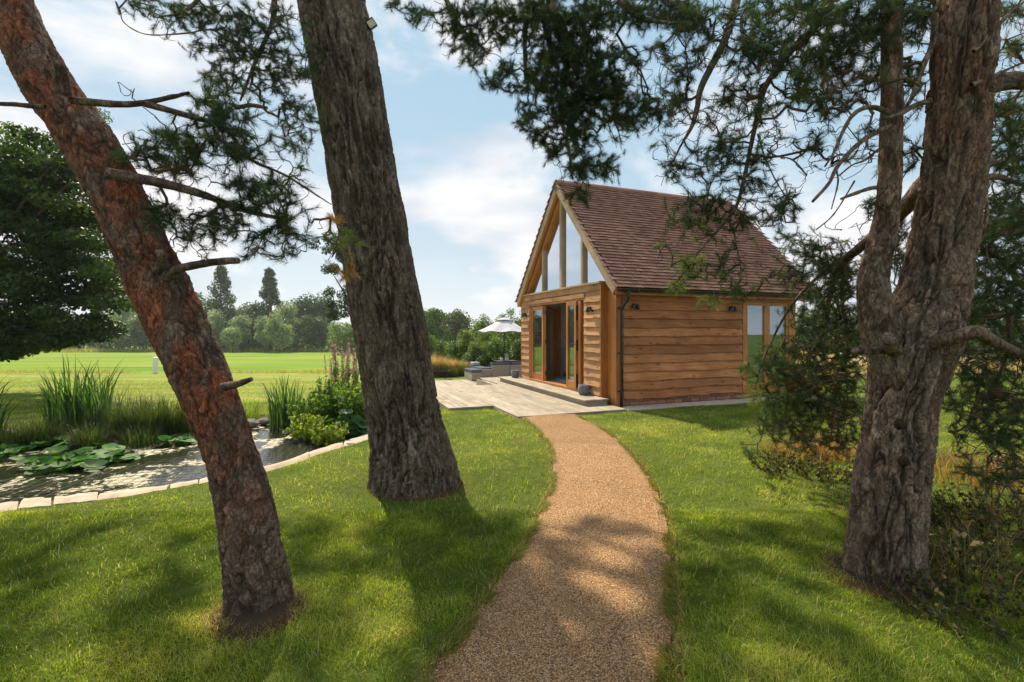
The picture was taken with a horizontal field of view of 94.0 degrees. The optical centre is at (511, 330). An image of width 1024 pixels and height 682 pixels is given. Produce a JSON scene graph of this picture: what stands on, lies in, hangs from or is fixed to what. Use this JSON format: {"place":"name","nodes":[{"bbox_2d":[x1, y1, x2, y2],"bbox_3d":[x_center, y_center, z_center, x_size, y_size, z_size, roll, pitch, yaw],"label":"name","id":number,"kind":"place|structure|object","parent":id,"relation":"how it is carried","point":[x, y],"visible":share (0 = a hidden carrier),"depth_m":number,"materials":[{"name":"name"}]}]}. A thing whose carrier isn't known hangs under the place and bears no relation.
{"place":"outdoors","nodes":[
{"label":"outdoors","id":0,"kind":"place"},
{"bbox_2d":[0,424,367,503],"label":"pond water","id":1,"kind":"structure","parent":0,"point":[264,435],"depth_m":5.79,"materials":[{"name":"liquid"}]},
{"bbox_2d":[0,418,45,444],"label":"sedge clump","id":2,"kind":"object","parent":1,"relation":"on","point":[8,437],"visible":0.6,"depth_m":6.78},
{"bbox_2d":[0,374,46,438],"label":"iris clump","id":3,"kind":"object","parent":1,"relation":"in","point":[2,416],"visible":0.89,"depth_m":6.97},
{"bbox_2d":[0,406,78,446],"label":"sedge clump","id":4,"kind":"object","parent":1,"relation":"on","point":[39,433],"visible":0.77,"depth_m":6.92,"materials":[{"name":"plant"}]},
{"bbox_2d":[0,434,105,459],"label":"water lily","id":5,"kind":"object","parent":1,"relation":"on","point":[6,450],"visible":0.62,"depth_m":6.69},
{"bbox_2d":[16,443,140,473],"bbox_3d":[-5.429,1.607,6.023,1.298,0.201,1.149,0,0,0],"label":"water lily","id":6,"kind":"object","parent":1,"relation":"on","point":[95,460],"visible":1,"depth_m":5.91,"materials":[{"name":"plant"}]},
{"bbox_2d":[54,416,118,448],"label":"sedge clump","id":7,"kind":"object","parent":1,"relation":"on","point":[81,438],"visible":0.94,"depth_m":6.84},
{"bbox_2d":[59,355,135,435],"bbox_3d":[-6.566,1.034,7.594,0.936,1.291,1.049,0,0,0],"label":"iris clump","id":8,"kind":"object","parent":1,"relation":"on","point":[90,399],"visible":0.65,"depth_m":7.57,"materials":[{"name":"plant"}]},
{"bbox_2d":[72,387,168,439],"bbox_3d":[-6.077,1.226,7.477,1.397,0.909,1.366,0,0,0],"label":"sedge clump","id":9,"kind":"object","parent":1,"relation":"on","point":[113,419],"visible":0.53,"depth_m":7.36,"materials":[{"name":"plant"}]},
{"bbox_2d":[111,422,165,448],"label":"sedge clump","id":10,"kind":"object","parent":1,"relation":"in","point":[145,440],"visible":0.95,"depth_m":6.85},
{"bbox_2d":[113,386,180,440],"bbox_3d":[-5.639,1.240,7.372,1.486,0.880,1.367,0,0,0],"label":"sedge clump","id":11,"kind":"object","parent":1,"relation":"on","point":[146,419],"visible":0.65,"depth_m":7.28,"materials":[{"name":"plant"}]},
{"bbox_2d":[131,389,186,435],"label":"sedge clump","id":12,"kind":"object","parent":1,"relation":"on","point":[169,430],"visible":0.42,"depth_m":7.47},
{"bbox_2d":[157,399,190,432],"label":"sedge clump","id":13,"kind":"object","parent":1,"relation":"on","point":[185,428],"visible":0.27,"depth_m":7.52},
{"bbox_2d":[156,431,197,444],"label":"water lily","id":14,"kind":"object","parent":1,"relation":"on","point":[164,438],"visible":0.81,"depth_m":7.05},
{"bbox_2d":[0,434,359,502],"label":"pebbles","id":15,"kind":"object","parent":1,"relation":"on","point":[135,474],"visible":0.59,"depth_m":5.31,"materials":[{"name":"stone"}]},
{"bbox_2d":[241,397,264,419],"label":"sedge clump","id":16,"kind":"object","parent":1,"relation":"on","point":[252,414],"visible":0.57,"depth_m":8.76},
{"bbox_2d":[256,372,306,429],"bbox_3d":[-3.973,1.152,8.250,0.998,1.057,0.763,0,0,0],"label":"iris clump","id":17,"kind":"object","parent":1,"relation":"on","point":[277,415],"visible":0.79,"depth_m":8.17,"materials":[{"name":"plant"}]},
{"bbox_2d":[282,411,328,442],"bbox_3d":[-3.108,1.452,7.243,0.641,0.458,0.579,0,0,0],"label":"marsh marigold","id":18,"kind":"object","parent":1,"relation":"on","point":[304,432],"visible":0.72,"depth_m":7.18,"materials":[{"name":"green plant"}]},
{"bbox_2d":[285,392,337,424],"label":"bank plant","id":19,"kind":"object","parent":1,"relation":"on","point":[322,409],"visible":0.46,"depth_m":7.70,"materials":[{"name":"green plant"}]},
{"bbox_2d":[308,418,349,447],"bbox_3d":[-2.648,1.483,6.938,0.577,0.397,0.438,0,0,0],"label":"marsh marigold","id":20,"kind":"object","parent":1,"relation":"on","point":[332,432],"visible":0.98,"depth_m":6.87,"materials":[{"name":"green plant"}]},
{"bbox_2d":[309,376,360,423],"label":"bank plant","id":21,"kind":"object","parent":1,"relation":"on","point":[331,391],"visible":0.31,"depth_m":7.95,"materials":[{"name":"green plant"}]},
{"bbox_2d":[324,409,366,438],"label":"elephant ear plant","id":22,"kind":"object","parent":1,"relation":"on","point":[357,426],"visible":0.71,"depth_m":7.28,"materials":[{"name":"green plant"}]},
{"bbox_2d":[333,380,365,433],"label":"bank plant","id":23,"kind":"object","parent":1,"relation":"on","point":[356,399],"visible":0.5,"depth_m":7.68,"materials":[{"name":"green plant"}]},
{"bbox_2d":[341,349,361,410],"bbox_3d":[-2.801,0.957,8.496,0.420,1.347,0.445,0,0,0],"label":"loosestrife","id":24,"kind":"object","parent":1,"relation":"on","point":[355,377],"visible":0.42,"depth_m":8.54,"materials":[{"name":"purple plant"}]},
{"bbox_2d":[0,334,510,372],"bbox_3d":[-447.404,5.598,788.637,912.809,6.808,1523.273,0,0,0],"label":"field","id":25,"kind":"structure","parent":0,"point":[139,362],"depth_m":44.46,"materials":[{"name":"green plant"}]},
{"bbox_2d":[108,305,137,347],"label":"willow tree","id":26,"kind":"object","parent":25,"relation":"on","point":[124,315],"visible":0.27,"depth_m":99.10,"materials":[{"name":"green plant"}]},
{"bbox_2d":[125,315,150,351],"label":"tree","id":27,"kind":"object","parent":25,"relation":"on","point":[138,337],"visible":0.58,"depth_m":93.71,"materials":[{"name":"green plant"}]},
{"bbox_2d":[64,334,287,350],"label":"hedge","id":28,"kind":"object","parent":25,"relation":"on","point":[108,347],"visible":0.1,"depth_m":98.30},
{"bbox_2d":[0,368,358,373],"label":"dry grass lip","id":29,"kind":"object","parent":25,"relation":"on","point":[232,371],"visible":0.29,"depth_m":26.61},
{"bbox_2d":[33,347,353,351],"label":"meadow margin","id":30,"kind":"object","parent":25,"relation":"on","point":[83,349],"visible":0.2,"depth_m":94.29,"materials":[{"name":"green plant"}]},
{"bbox_2d":[196,292,213,315],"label":"tree","id":31,"kind":"object","parent":25,"relation":"on","point":[200,295],"visible":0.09,"depth_m":110.94,"materials":[{"name":"green plant"}]},
{"bbox_2d":[207,309,227,345],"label":"willow tree","id":32,"kind":"object","parent":25,"relation":"on","point":[216,317],"visible":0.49,"depth_m":94.73,"materials":[{"name":"green plant"}]},
{"bbox_2d":[206,265,237,328],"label":"poplar tree","id":33,"kind":"object","parent":25,"relation":"on","point":[220,302],"visible":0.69,"depth_m":103.65,"materials":[{"name":"green plant"}]},
{"bbox_2d":[219,327,242,352],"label":"willow tree","id":34,"kind":"object","parent":25,"relation":"on","point":[231,338],"visible":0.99,"depth_m":89.31,"materials":[{"name":"green plant"}]},
{"bbox_2d":[227,313,252,350],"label":"willow tree","id":35,"kind":"object","parent":25,"relation":"on","point":[241,323],"visible":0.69,"depth_m":94.51,"materials":[{"name":"green plant"}]},
{"bbox_2d":[239,300,265,341],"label":"tree","id":36,"kind":"object","parent":25,"relation":"on","point":[254,311],"visible":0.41,"depth_m":98.73,"materials":[{"name":"green plant"}]},
{"bbox_2d":[253,315,274,352],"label":"willow tree","id":37,"kind":"object","parent":25,"relation":"on","point":[262,339],"visible":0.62,"depth_m":91.21,"materials":[{"name":"green plant"}]},
{"bbox_2d":[259,267,283,349],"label":"poplar tree","id":38,"kind":"object","parent":25,"relation":"on","point":[270,296],"visible":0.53,"depth_m":103.20,"materials":[{"name":"green plant"}]},
{"bbox_2d":[261,310,294,352],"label":"willow tree","id":39,"kind":"object","parent":25,"relation":"on","point":[277,334],"visible":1,"depth_m":87.32,"materials":[{"name":"green plant"}]},
{"bbox_2d":[268,300,300,348],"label":"willow tree","id":40,"kind":"object","parent":25,"relation":"on","point":[289,312],"visible":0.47,"depth_m":96.55,"materials":[{"name":"green plant"}]},
{"bbox_2d":[219,334,355,351],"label":"hedge","id":41,"kind":"object","parent":25,"relation":"on","point":[295,344],"visible":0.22,"depth_m":97.38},
{"bbox_2d":[287,292,321,343],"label":"tree","id":42,"kind":"object","parent":25,"relation":"on","point":[300,305],"visible":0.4,"depth_m":105.40,"materials":[{"name":"green plant"}]},
{"bbox_2d":[294,315,327,347],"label":"tree","id":43,"kind":"object","parent":25,"relation":"on","point":[313,331],"visible":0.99,"depth_m":95.97,"materials":[{"name":"green plant"}]},
{"bbox_2d":[304,290,341,347],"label":"tree","id":44,"kind":"object","parent":25,"relation":"on","point":[319,307],"visible":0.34,"depth_m":106.57,"materials":[{"name":"green plant"}]},
{"bbox_2d":[306,231,349,322],"bbox_3d":[-10.640,-2.870,34.017,8.117,11.468,4.062,0,0,10],"label":"oak tree","id":45,"kind":"object","parent":25,"relation":"on","point":[332,312],"visible":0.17,"depth_m":33.71,"materials":[{"name":"green plant"}]},
{"bbox_2d":[327,320,352,350],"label":"willow tree","id":46,"kind":"object","parent":25,"relation":"on","point":[331,326],"visible":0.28,"depth_m":82.93,"materials":[{"name":"green plant"}]},
{"bbox_2d":[326,317,520,354],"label":"hedge","id":47,"kind":"object","parent":25,"relation":"on","point":[344,335],"visible":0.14,"depth_m":69.34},
{"bbox_2d":[424,307,451,345],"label":"tree","id":48,"kind":"object","parent":25,"relation":"on","point":[433,319],"visible":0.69,"depth_m":59.34,"materials":[{"name":"green plant"}]},
{"bbox_2d":[431,338,458,360],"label":"hedge shrub","id":49,"kind":"object","parent":25,"relation":"on","point":[439,349],"visible":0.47,"depth_m":29.69,"materials":[{"name":"green plant"}]},
{"bbox_2d":[440,308,472,342],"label":"tree","id":50,"kind":"object","parent":25,"relation":"on","point":[454,319],"visible":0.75,"depth_m":68.67,"materials":[{"name":"green plant"}]},
{"bbox_2d":[444,335,470,362],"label":"hedge shrub","id":51,"kind":"object","parent":25,"relation":"on","point":[455,353],"visible":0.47,"depth_m":27.57,"materials":[{"name":"green plant"}]},
{"bbox_2d":[455,325,486,353],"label":"hedge shrub","id":52,"kind":"object","parent":25,"relation":"on","point":[465,338],"visible":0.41,"depth_m":27.37,"materials":[{"name":"green plant"}]},
{"bbox_2d":[473,313,498,365],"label":"hedge shrub","id":53,"kind":"object","parent":25,"relation":"on","point":[483,324],"visible":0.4,"depth_m":26.88,"materials":[{"name":"green plant"}]},
{"bbox_2d":[0,373,1023,681],"bbox_3d":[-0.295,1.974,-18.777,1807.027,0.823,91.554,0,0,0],"label":"lawn","id":54,"kind":"structure","parent":0,"point":[368,499],"depth_m":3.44,"materials":[{"name":"plant"}]},
{"bbox_2d":[0,106,116,271],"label":"hazel tree","id":55,"kind":"object","parent":54,"relation":"on","point":[24,142],"visible":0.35,"depth_m":11.97,"materials":[{"name":"green plant"}]},
{"bbox_2d":[0,122,134,362],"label":"hornbeam tree","id":56,"kind":"object","parent":54,"relation":"on","point":[50,243],"visible":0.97,"depth_m":11.72,"materials":[{"name":"green plant"}]},
{"bbox_2d":[13,352,122,435],"bbox_3d":[-7.211,0.993,7.795,1.655,1.374,1.274,0,0,0],"label":"iris clump","id":57,"kind":"object","parent":54,"relation":"on","point":[68,406],"visible":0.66,"depth_m":7.64,"materials":[{"name":"plant"}]},
{"bbox_2d":[0,433,367,511],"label":"pond edging","id":58,"kind":"object","parent":54,"relation":"on","point":[25,503],"visible":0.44,"depth_m":4.63,"materials":[{"name":"stone"}]},
{"bbox_2d":[0,0,368,614],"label":"pine tree","id":59,"kind":"object","parent":54,"relation":"on","point":[134,221],"visible":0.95,"depth_m":2.71,"materials":[{"name":"red plant"}]},
{"bbox_2d":[208,590,306,640],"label":"bare soil","id":60,"kind":"structure","parent":54,"relation":"on","point":[254,619],"depth_m":2.58,"materials":[{"name":"soil"}]},
{"bbox_2d":[318,355,348,396],"bbox_3d":[-3.191,1.020,8.358,0.537,1.220,0.385,0,0,0],"label":"loosestrife","id":61,"kind":"object","parent":54,"relation":"on","point":[331,371],"visible":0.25,"depth_m":8.33,"materials":[{"name":"green plant"}]},
{"bbox_2d":[329,338,356,385],"bbox_3d":[-3.124,0.875,8.843,0.473,1.510,0.377,0,0,-28],"label":"loosestrife","id":62,"kind":"object","parent":54,"relation":"on","point":[336,369],"visible":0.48,"depth_m":8.75,"materials":[{"name":"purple plant"}]},
{"bbox_2d":[115,0,723,499],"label":"pine tree","id":63,"kind":"object","parent":54,"relation":"on","point":[411,452],"visible":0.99,"depth_m":4.39,"materials":[{"name":"grey plant"}]},
{"bbox_2d":[377,479,462,500],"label":"bare soil","id":64,"kind":"structure","parent":54,"relation":"on","point":[431,497],"depth_m":4.54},
{"bbox_2d":[431,351,449,369],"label":"dry grass clump","id":65,"kind":"object","parent":54,"relation":"on","point":[436,362],"visible":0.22,"depth_m":22.22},
{"bbox_2d":[434,364,458,377],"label":"rush clump","id":66,"kind":"object","parent":54,"relation":"on","point":[452,373],"visible":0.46,"depth_m":22.02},
{"bbox_2d":[435,379,494,386],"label":"patio","id":67,"kind":"structure","parent":54,"relation":"on","point":[448,383],"depth_m":18.77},
{"bbox_2d":[464,368,481,380],"bbox_3d":[-1.631,1.795,19.912,0.440,0.430,1.170,0,0,-21],"label":"ottoman","id":68,"kind":"object","parent":67,"relation":"on","point":[472,374],"visible":0.97,"depth_m":19.44,"materials":[{"name":"wicker"}]},
{"bbox_2d":[470,362,520,377],"bbox_3d":[-0.528,1.675,21.352,2.320,0.650,1.900,0,0,-21],"label":"rattan sofa","id":69,"kind":"object","parent":67,"relation":"on","point":[498,369],"visible":0.66,"depth_m":20.41,"materials":[{"name":"wicker"}]},
{"bbox_2d":[479,317,520,360],"bbox_3d":[-0.362,0.705,22.000,2.318,2.650,2.318,0,0,-40],"label":"parasol","id":70,"kind":"object","parent":67,"relation":"on","point":[504,324],"visible":0.84,"depth_m":21.45,"materials":[{"name":"fabric"}]},
{"bbox_2d":[460,341,490,363],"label":"hedge shrub","id":71,"kind":"object","parent":54,"relation":"on","point":[471,356],"visible":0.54,"depth_m":24.84,"materials":[{"name":"green plant"}]},
{"bbox_2d":[477,336,509,366],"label":"hedge shrub","id":72,"kind":"object","parent":54,"relation":"on","point":[496,344],"visible":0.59,"depth_m":24.27,"materials":[{"name":"green plant"}]},
{"bbox_2d":[492,307,520,352],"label":"hedge shrub","id":73,"kind":"object","parent":54,"relation":"on","point":[508,333],"visible":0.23,"depth_m":25.98,"materials":[{"name":"green plant"}]},
{"bbox_2d":[0,416,1023,681],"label":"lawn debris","id":74,"kind":"object","parent":54,"relation":"on","point":[508,542],"visible":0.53,"depth_m":3.09,"materials":[{"name":"brown plant"}]},
{"bbox_2d":[505,339,520,362],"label":"hedge shrub","id":75,"kind":"object","parent":54,"relation":"on","point":[514,350],"visible":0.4,"depth_m":23.77,"materials":[{"name":"green plant"}]},
{"bbox_2d":[436,377,626,418],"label":"timber deck","id":76,"kind":"structure","parent":54,"relation":"on","point":[511,400],"depth_m":10.37,"materials":[{"name":"wood"}]},
{"bbox_2d":[498,376,608,405],"bbox_3d":[0.789,1.494,12.285,0.578,0.172,5.340,0,0,-21],"label":"entrance step","id":77,"kind":"object","parent":76,"relation":"on","point":[568,395],"visible":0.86,"depth_m":11.27,"materials":[{"name":"stone"}]},
{"bbox_2d":[578,384,589,394],"bbox_3d":[1.584,1.296,10.523,0.250,0.225,0.250,0,0,0],"label":"plant pot","id":78,"kind":"object","parent":77,"relation":"on","point":[583,389],"visible":1,"depth_m":10.42,"materials":[{"name":"grey ceramic"}]},
{"bbox_2d":[414,414,681,681],"bbox_3d":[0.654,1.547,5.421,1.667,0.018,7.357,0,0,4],"label":"gravel path","id":79,"kind":"structure","parent":54,"relation":"on","point":[567,428],"depth_m":2.87,"materials":[{"name":"gravel"}]},
{"bbox_2d":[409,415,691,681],"bbox_3d":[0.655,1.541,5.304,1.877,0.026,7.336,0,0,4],"label":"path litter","id":80,"kind":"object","parent":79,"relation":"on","point":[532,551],"visible":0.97,"depth_m":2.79,"materials":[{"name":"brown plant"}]},
{"bbox_2d":[453,424,670,679],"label":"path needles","id":81,"kind":"object","parent":79,"relation":"on","point":[578,564],"visible":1,"depth_m":3.25,"materials":[{"name":"brown plant"}]},
{"bbox_2d":[417,415,686,681],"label":"path edge turf","id":82,"kind":"structure","parent":54,"relation":"on","point":[670,607],"depth_m":2.82,"materials":[{"name":"green plant"}]},
{"bbox_2d":[191,473,953,642],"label":"needle litter","id":83,"kind":"object","parent":54,"relation":"on","point":[837,554],"visible":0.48,"depth_m":2.82,"materials":[{"name":"brown plant"}]},
{"bbox_2d":[515,179,817,406],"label":"garden house","id":84,"kind":"structure","parent":54,"relation":"on","point":[601,259],"depth_m":10.91,"materials":[{"name":"brown wood"}]},
{"bbox_2d":[532,306,543,379],"bbox_3d":[0.725,0.333,13.342,0.055,2.025,0.800,0,0,-21],"label":"door","id":85,"kind":"structure","parent":84,"relation":"in","point":[537,312],"depth_m":13.33,"materials":[{"name":"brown wood"}]},
{"bbox_2d":[544,306,552,379],"bbox_3d":[1.035,0.333,13.324,0.075,2.025,0.812,0,0,19],"label":"door","id":86,"kind":"structure","parent":84,"relation":"in","point":[548,311],"depth_m":13.34,"materials":[{"name":"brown wood"}]},
{"bbox_2d":[553,309,557,375],"bbox_3d":[1.067,0.355,14.386,0.700,2.050,0.045,0,0,-21],"label":"inner door","id":87,"kind":"structure","parent":84,"relation":"in","point":[555,311],"depth_m":14.46,"materials":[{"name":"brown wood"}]},
{"bbox_2d":[561,346,565,375],"bbox_3d":[2.036,0.910,14.016,0.655,0.920,1.340,0,0,-21],"label":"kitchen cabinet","id":88,"kind":"object","parent":84,"relation":"on","point":[564,360],"visible":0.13,"depth_m":14.40,"materials":[{"name":"grey paint"}]},
{"bbox_2d":[566,301,577,388],"bbox_3d":[1.422,0.333,11.325,0.055,2.045,0.548,0,0,-18],"label":"door","id":89,"kind":"structure","parent":84,"relation":"in","point":[571,307],"depth_m":11.31,"materials":[{"name":"brown wood"}]},
{"bbox_2d":[742,298,744,390],"bbox_3d":[5.311,0.325,11.011,0.070,2.150,0.115,0,0,-21],"label":"window frame","id":90,"kind":"structure","parent":84,"relation":"in","point":[743,305],"depth_m":10.96,"materials":[{"name":"brown wood"}]},
{"bbox_2d":[745,302,766,390],"bbox_3d":[5.673,0.350,11.132,0.691,2.050,0.055,0,0,-21],"label":"window","id":91,"kind":"structure","parent":84,"relation":"in","point":[755,312],"depth_m":11.14,"materials":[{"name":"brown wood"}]},
{"bbox_2d":[767,302,788,388],"bbox_3d":[6.322,0.350,11.383,0.691,2.050,0.055,0,0,-21],"label":"window","id":92,"kind":"structure","parent":84,"relation":"in","point":[773,318],"depth_m":11.37,"materials":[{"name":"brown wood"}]},
{"bbox_2d":[620,395,816,410],"bbox_3d":[4.736,1.580,10.531,5.392,0.060,0.400,0,0,-21],"label":"paving strip","id":93,"kind":"object","parent":54,"relation":"on","point":[683,404],"visible":0.48,"depth_m":10.06,"materials":[{"name":"stone"}]},
{"bbox_2d":[744,447,834,470],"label":"ground ivy","id":94,"kind":"object","parent":54,"relation":"on","point":[767,455],"visible":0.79,"depth_m":5.59,"materials":[{"name":"green plant"}]},
{"bbox_2d":[751,455,854,485],"bbox_3d":[3.268,1.523,5.173,1.331,0.155,0.904,0,0,0],"label":"ground ivy","id":95,"kind":"object","parent":54,"relation":"on","point":[819,473],"visible":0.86,"depth_m":5.16,"materials":[{"name":"green plant"}]},
{"bbox_2d":[749,432,856,462],"bbox_3d":[3.794,1.428,6.101,1.458,0.304,1.120,0,0,0],"label":"dead fern","id":96,"kind":"object","parent":54,"relation":"on","point":[787,452],"visible":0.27,"depth_m":6.03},
{"bbox_2d":[647,0,1023,589],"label":"pine tree","id":97,"kind":"object","parent":54,"relation":"on","point":[919,327],"visible":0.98,"depth_m":3.09,"materials":[{"name":"brown plant"}]},
{"bbox_2d":[822,552,935,602],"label":"bare soil","id":98,"kind":"structure","parent":54,"relation":"on","point":[854,575],"depth_m":2.95,"materials":[{"name":"soil"}]},
{"bbox_2d":[845,511,1022,595],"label":"undergrowth stalks","id":99,"kind":"object","parent":54,"relation":"on","point":[977,557],"visible":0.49,"depth_m":3.08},
{"bbox_2d":[862,529,1023,618],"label":"bramble","id":100,"kind":"object","parent":54,"relation":"on","point":[939,594],"visible":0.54,"depth_m":2.91,"materials":[{"name":"green plant"}]},
{"bbox_2d":[869,560,1023,644],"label":"bramble","id":101,"kind":"object","parent":54,"relation":"on","point":[942,620],"visible":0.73,"depth_m":2.67,"materials":[{"name":"green plant"}]},
{"bbox_2d":[928,526,986,571],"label":"bramble","id":102,"kind":"object","parent":54,"relation":"on","point":[944,533],"visible":0.52,"depth_m":3.11,"materials":[{"name":"green plant"}]},
{"bbox_2d":[929,506,1023,549],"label":"bramble","id":103,"kind":"object","parent":54,"relation":"on","point":[962,527],"visible":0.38,"depth_m":3.56,"materials":[{"name":"green plant"}]},
{"bbox_2d":[930,481,1023,545],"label":"bramble","id":104,"kind":"object","parent":54,"relation":"on","point":[942,504],"visible":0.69,"depth_m":3.93,"materials":[{"name":"green plant"}]},
{"bbox_2d":[931,471,1023,529],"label":"undergrowth stalks","id":105,"kind":"object","parent":54,"relation":"on","point":[987,503],"visible":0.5,"depth_m":4.10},
{"bbox_2d":[934,445,1023,495],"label":"dead fern","id":106,"kind":"object","parent":54,"relation":"on","point":[953,476],"visible":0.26,"depth_m":5.26,"materials":[{"name":"plant"}]},
{"bbox_2d":[0,412,1023,681],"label":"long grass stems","id":107,"kind":"object","parent":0,"point":[476,518],"visible":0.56,"depth_m":3.98,"materials":[{"name":"plant"}]},
{"bbox_2d":[0,0,1023,333],"label":"sky","id":108,"kind":"structure","parent":0,"point":[475,195],"materials":[{"name":"blue"}]},
{"bbox_2d":[796,340,1023,374],"bbox_3d":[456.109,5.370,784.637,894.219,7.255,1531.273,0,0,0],"label":"stubble field","id":109,"kind":"structure","parent":0,"point":[831,355],"depth_m":42.79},
{"bbox_2d":[796,310,834,351],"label":"tree","id":110,"kind":"object","parent":109,"relation":"on","point":[797,318],"visible":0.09,"depth_m":69.56,"materials":[{"name":"green plant"}]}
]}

